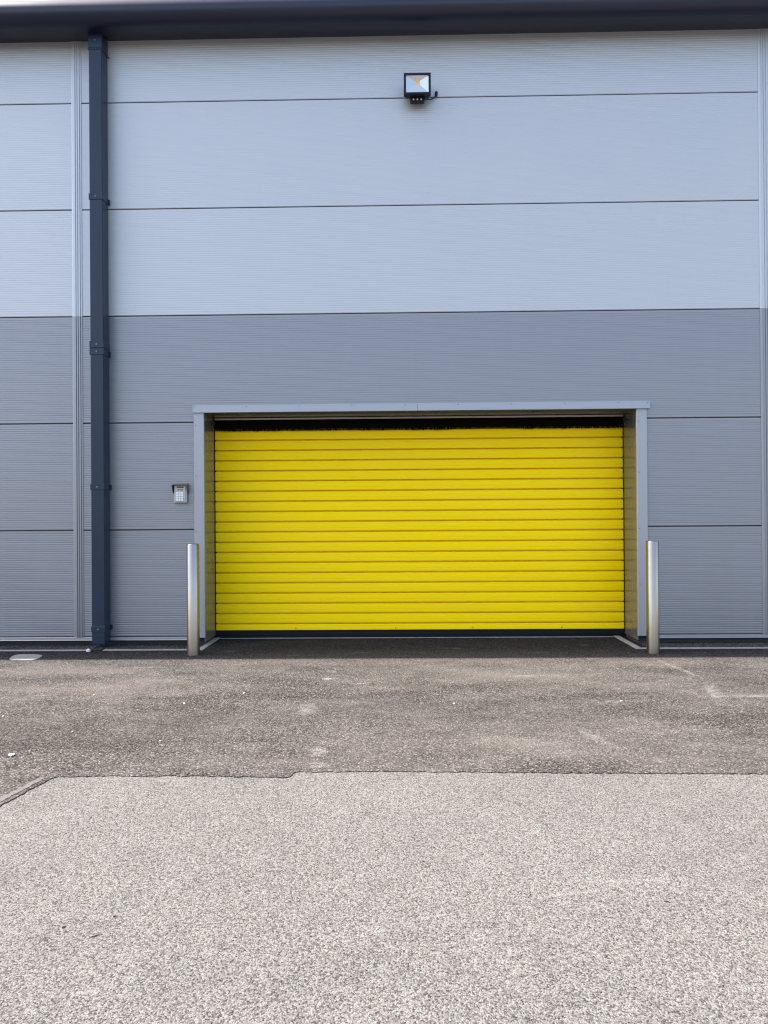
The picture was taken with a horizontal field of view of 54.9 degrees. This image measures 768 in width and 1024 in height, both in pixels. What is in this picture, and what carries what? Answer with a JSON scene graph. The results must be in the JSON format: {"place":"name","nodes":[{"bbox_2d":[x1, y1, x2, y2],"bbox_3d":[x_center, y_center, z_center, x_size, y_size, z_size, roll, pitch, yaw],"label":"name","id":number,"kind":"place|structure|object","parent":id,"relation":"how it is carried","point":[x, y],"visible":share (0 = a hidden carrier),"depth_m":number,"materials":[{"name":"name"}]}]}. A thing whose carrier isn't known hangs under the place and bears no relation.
{"place":"outdoors","nodes":[
{"label":"outdoors","id":0,"kind":"place"},
{"bbox_2d":[0,0,33,0],"label":"sky","id":1,"kind":"structure","parent":0,"point":[0,0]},
{"bbox_2d":[0,771,767,1023],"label":"road","id":2,"kind":"structure","parent":0,"point":[380,897],"depth_m":2.32,"materials":[{"name":"grey asphalt"}]},
{"bbox_2d":[0,621,767,806],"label":"pavement","id":3,"kind":"structure","parent":0,"point":[541,704],"depth_m":4.57,"materials":[{"name":"grey asphalt"}]},
{"bbox_2d":[0,777,45,801],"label":"crack seal","id":4,"kind":"object","parent":3,"relation":"on","point":[8,795],"visible":1,"depth_m":3.28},
{"bbox_2d":[9,654,41,660],"bbox_3d":[-3.076,1.252,6.350,0.285,0.017,0.261,0,0,1],"label":"access cover","id":5,"kind":"object","parent":3,"relation":"on","point":[25,657],"visible":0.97,"depth_m":6.33,"materials":[{"name":"metal"}]},
{"bbox_2d":[90,647,104,651],"bbox_3d":[-2.597,1.242,6.669,0.131,0.039,0.118,0,0,1],"label":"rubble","id":6,"kind":"object","parent":3,"relation":"on","point":[97,649],"visible":0.96,"depth_m":6.66,"materials":[{"name":"grey stone"}]},
{"bbox_2d":[187,543,199,655],"bbox_3d":[-1.661,0.782,6.441,0.107,1.018,0.107,0,0,1],"label":"bollard","id":7,"kind":"object","parent":3,"relation":"on","point":[193,616],"visible":0.91,"depth_m":6.40,"materials":[{"name":"silver metal"}]},
{"bbox_2d":[0,0,767,644],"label":"warehouse","id":8,"kind":"structure","parent":3,"relation":"on","point":[476,346],"depth_m":6.89,"materials":[{"name":"grey metal"}]},
{"bbox_2d":[88,33,112,644],"bbox_3d":[-2.622,-1.588,6.836,0.143,5.604,0.158,0,0,1],"label":"downpipe","id":9,"kind":"object","parent":8,"relation":"attached to","point":[100,485],"visible":1,"depth_m":6.77,"materials":[{"name":"grey metal"}]},
{"bbox_2d":[172,484,188,502],"bbox_3d":[-1.891,-0.174,6.862,0.138,0.181,0.073,0,0,1],"label":"entry keypad","id":10,"kind":"object","parent":8,"relation":"attached to","point":[180,492],"visible":1,"depth_m":6.86,"materials":[{"name":"plastic"}]},
{"bbox_2d":[404,73,437,103],"bbox_3d":[0.340,-3.871,6.793,0.317,0.228,0.165,0,0,1],"label":"floodlight","id":11,"kind":"object","parent":8,"relation":"attached to","point":[417,88],"visible":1,"depth_m":6.73,"materials":[{"name":"grey metal"}]},
{"bbox_2d":[646,540,659,653],"bbox_3d":[2.314,0.753,6.372,0.107,1.018,0.107,0,0,1],"label":"bollard","id":12,"kind":"object","parent":3,"relation":"on","point":[652,604],"visible":0.88,"depth_m":6.33,"materials":[{"name":"silver metal"}]},
{"label":"ground","id":13,"kind":"structure","parent":0,"visible":0},
{"bbox_2d":[0,641,767,649],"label":"gravel bed","id":14,"kind":"object","parent":13,"relation":"on","point":[201,645],"visible":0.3,"depth_m":6.79,"materials":[{"name":"grey gravel"}]},
{"bbox_2d":[0,636,767,650],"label":"kerb","id":15,"kind":"structure","parent":13,"relation":"on","point":[212,641],"depth_m":6.68,"materials":[{"name":"concrete"}]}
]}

